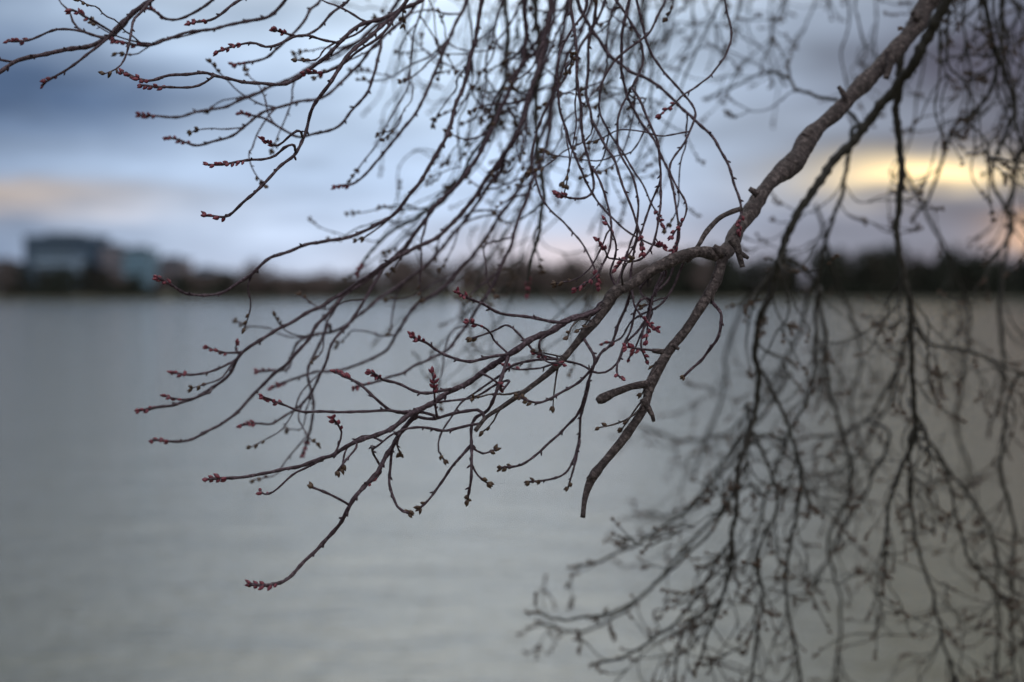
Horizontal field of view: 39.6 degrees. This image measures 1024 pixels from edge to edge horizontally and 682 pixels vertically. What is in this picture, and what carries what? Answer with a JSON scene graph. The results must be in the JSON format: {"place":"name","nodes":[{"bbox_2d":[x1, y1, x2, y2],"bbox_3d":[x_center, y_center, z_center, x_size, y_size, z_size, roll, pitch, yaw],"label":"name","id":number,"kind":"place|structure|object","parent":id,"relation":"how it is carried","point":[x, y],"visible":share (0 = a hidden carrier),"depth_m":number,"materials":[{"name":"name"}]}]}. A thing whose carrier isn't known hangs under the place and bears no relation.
{"place":"outdoors","nodes":[
{"label":"outdoors","id":0,"kind":"place"},
{"bbox_2d":[0,300,1023,681],"bbox_3d":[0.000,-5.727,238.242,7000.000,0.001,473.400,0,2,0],"label":"water","id":1,"kind":"structure","parent":0,"point":[132,548],"depth_m":15.63,"materials":[{"name":"grey liquid"}]},
{"bbox_2d":[0,298,1023,299],"bbox_3d":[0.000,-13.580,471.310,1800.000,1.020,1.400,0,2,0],"label":"seawall","id":2,"kind":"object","parent":1,"relation":"in","point":[418,299],"visible":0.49,"depth_m":470.60,"materials":[{"name":"concrete"}]},
{"bbox_2d":[0,0,1023,289],"label":"sky","id":3,"kind":"structure","parent":0,"point":[91,167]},
{"bbox_2d":[15,290,1023,298],"bbox_3d":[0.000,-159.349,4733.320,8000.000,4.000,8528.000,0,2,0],"label":"shore ground","id":4,"kind":"structure","parent":0,"point":[586,294],"depth_m":553.51,"materials":[{"name":"black soil"}]},
{"bbox_2d":[0,257,20,287],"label":"shore tree","id":5,"kind":"object","parent":4,"relation":"on","point":[8,266],"visible":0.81,"depth_m":503.96,"materials":[{"name":"grey plant"}]},
{"bbox_2d":[0,259,23,289],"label":"apartment building","id":6,"kind":"structure","parent":4,"relation":"on","point":[21,263],"depth_m":639.64,"materials":[{"name":"grey glass"}]},
{"bbox_2d":[2,265,35,297],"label":"shore tree","id":7,"kind":"object","parent":4,"relation":"on","point":[17,276],"visible":0.95,"depth_m":484.47,"materials":[{"name":"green plant"}]},
{"bbox_2d":[27,266,54,297],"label":"shore tree","id":8,"kind":"object","parent":4,"relation":"on","point":[39,275],"visible":0.71,"depth_m":490.44,"materials":[{"name":"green plant"}]},
{"bbox_2d":[37,265,72,297],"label":"shore tree","id":9,"kind":"object","parent":4,"relation":"on","point":[58,284],"visible":0.99,"depth_m":482.51,"materials":[{"name":"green plant"}]},
{"bbox_2d":[33,250,88,294],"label":"office building","id":10,"kind":"structure","parent":4,"relation":"on","point":[65,258],"depth_m":611.21,"materials":[{"name":"concrete"}]},
{"bbox_2d":[23,233,110,293],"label":"office building","id":11,"kind":"structure","parent":4,"relation":"on","point":[82,243],"depth_m":638.93,"materials":[{"name":"grey glass"}]},
{"bbox_2d":[24,251,29,256],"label":"window","id":12,"kind":"structure","parent":11,"relation":"in","point":[26,253],"depth_m":639.01,"materials":[{"name":"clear glass"}]},
{"bbox_2d":[24,240,29,245],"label":"window","id":13,"kind":"structure","parent":11,"relation":"in","point":[26,242],"depth_m":638.85,"materials":[{"name":"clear glass"}]},
{"bbox_2d":[30,240,35,245],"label":"window","id":14,"kind":"structure","parent":11,"relation":"in","point":[32,242],"depth_m":638.85,"materials":[{"name":"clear glass"}]},
{"bbox_2d":[36,240,41,245],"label":"window","id":15,"kind":"structure","parent":11,"relation":"in","point":[38,242],"depth_m":638.85,"materials":[{"name":"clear glass"}]},
{"bbox_2d":[43,240,48,245],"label":"window","id":16,"kind":"structure","parent":11,"relation":"in","point":[45,242],"depth_m":638.85,"materials":[{"name":"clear glass"}]},
{"bbox_2d":[49,240,54,245],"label":"window","id":17,"kind":"structure","parent":11,"relation":"in","point":[51,242],"depth_m":638.85,"materials":[{"name":"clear glass"}]},
{"bbox_2d":[55,240,60,245],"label":"window","id":18,"kind":"structure","parent":11,"relation":"in","point":[57,242],"depth_m":638.85,"materials":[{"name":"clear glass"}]},
{"bbox_2d":[61,240,66,245],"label":"window","id":19,"kind":"structure","parent":11,"relation":"in","point":[63,242],"depth_m":638.85,"materials":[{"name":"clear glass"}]},
{"bbox_2d":[68,240,73,245],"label":"window","id":20,"kind":"structure","parent":11,"relation":"in","point":[70,242],"depth_m":638.85,"materials":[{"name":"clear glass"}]},
{"bbox_2d":[74,240,79,245],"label":"window","id":21,"kind":"structure","parent":11,"relation":"in","point":[76,242],"depth_m":638.85,"materials":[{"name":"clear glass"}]},
{"bbox_2d":[80,240,85,245],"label":"window","id":22,"kind":"structure","parent":11,"relation":"in","point":[82,242],"depth_m":638.85,"materials":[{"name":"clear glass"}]},
{"bbox_2d":[86,240,91,245],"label":"window","id":23,"kind":"structure","parent":11,"relation":"in","point":[88,242],"depth_m":638.85,"materials":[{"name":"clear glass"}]},
{"bbox_2d":[87,251,92,256],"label":"window","id":24,"kind":"structure","parent":11,"relation":"in","point":[90,253],"depth_m":639.01,"materials":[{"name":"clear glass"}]},
{"bbox_2d":[93,263,98,268],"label":"window","id":25,"kind":"structure","parent":11,"relation":"in","point":[95,265],"depth_m":639.17,"materials":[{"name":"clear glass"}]},
{"bbox_2d":[93,251,98,256],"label":"window","id":26,"kind":"structure","parent":11,"relation":"in","point":[95,253],"depth_m":639.01,"materials":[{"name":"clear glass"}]},
{"bbox_2d":[93,240,98,245],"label":"window","id":27,"kind":"structure","parent":11,"relation":"in","point":[95,242],"depth_m":638.85,"materials":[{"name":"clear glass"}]},
{"bbox_2d":[55,267,86,297],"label":"shore tree","id":28,"kind":"object","parent":4,"relation":"on","point":[69,272],"visible":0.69,"depth_m":490.27,"materials":[{"name":"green plant"}]},
{"bbox_2d":[69,262,99,296],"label":"shore tree","id":29,"kind":"object","parent":4,"relation":"on","point":[85,270],"visible":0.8,"depth_m":488.86,"materials":[{"name":"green plant"}]},
{"bbox_2d":[87,267,122,298],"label":"shore tree","id":30,"kind":"object","parent":4,"relation":"on","point":[102,278],"visible":0.78,"depth_m":484.40,"materials":[{"name":"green plant"}]},
{"bbox_2d":[99,243,131,284],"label":"office building","id":31,"kind":"structure","parent":4,"relation":"on","point":[111,257],"depth_m":629.16,"materials":[{"name":"grey glass"}]},
{"bbox_2d":[107,271,127,298],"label":"shore tree","id":32,"kind":"object","parent":4,"relation":"on","point":[122,279],"visible":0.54,"depth_m":493.75,"materials":[{"name":"grey plant"}]},
{"bbox_2d":[117,272,151,298],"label":"shore tree","id":33,"kind":"object","parent":4,"relation":"on","point":[135,279],"visible":1,"depth_m":484.83,"materials":[{"name":"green plant"}]},
{"bbox_2d":[122,246,159,294],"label":"office building","id":34,"kind":"structure","parent":4,"relation":"on","point":[142,261],"depth_m":617.32,"materials":[{"name":"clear glass"}]},
{"bbox_2d":[154,271,174,297],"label":"shore tree","id":35,"kind":"object","parent":4,"relation":"on","point":[163,287],"visible":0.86,"depth_m":493.21,"materials":[{"name":"grey plant"}]},
{"bbox_2d":[159,256,192,293],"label":"apartment building","id":36,"kind":"structure","parent":4,"relation":"on","point":[174,266],"depth_m":649.25,"materials":[{"name":"grey glass"}]},
{"bbox_2d":[167,273,193,297],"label":"shore tree","id":37,"kind":"object","parent":4,"relation":"on","point":[185,278],"visible":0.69,"depth_m":484.07,"materials":[{"name":"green plant"}]},
{"bbox_2d":[195,272,210,283],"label":"shore tree","id":38,"kind":"object","parent":4,"relation":"on","point":[204,277],"visible":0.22,"depth_m":493.39,"materials":[{"name":"grey plant"}]},
{"bbox_2d":[193,266,218,271],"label":"apartment building","id":39,"kind":"structure","parent":4,"relation":"on","point":[205,267],"depth_m":703.69,"materials":[{"name":"concrete"}]},
{"bbox_2d":[217,269,241,297],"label":"shore tree","id":40,"kind":"object","parent":4,"relation":"on","point":[223,274],"visible":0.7,"depth_m":486.22,"materials":[{"name":"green plant"}]},
{"bbox_2d":[231,273,255,297],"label":"shore tree","id":41,"kind":"object","parent":4,"relation":"on","point":[237,286],"visible":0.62,"depth_m":483.46,"materials":[{"name":"grey plant"}]},
{"bbox_2d":[244,258,268,296],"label":"shore tree","id":42,"kind":"object","parent":4,"relation":"on","point":[259,264],"visible":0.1,"depth_m":500.87,"materials":[{"name":"grey plant"}]},
{"bbox_2d":[186,250,726,298],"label":"bare woodland","id":43,"kind":"object","parent":4,"relation":"on","point":[507,280],"visible":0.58,"depth_m":493.71,"materials":[{"name":"brown plant"}]},
{"bbox_2d":[0,283,1023,298],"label":"shoreline shrubs","id":44,"kind":"object","parent":4,"relation":"on","point":[374,291],"visible":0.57,"depth_m":482.61,"materials":[{"name":"brown plant"}]},
{"bbox_2d":[642,242,1023,298],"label":"evergreen woodland","id":45,"kind":"object","parent":4,"relation":"on","point":[735,273],"visible":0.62,"depth_m":485.65,"materials":[{"name":"green plant"}]},
{"label":"bank ground","id":46,"kind":"structure","parent":0,"visible":0},
{"bbox_2d":[0,0,1023,681],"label":"cherry tree","id":47,"kind":"object","parent":46,"relation":"on","point":[808,134],"visible":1,"depth_m":2.24,"materials":[{"name":"brown plant"}]}
]}

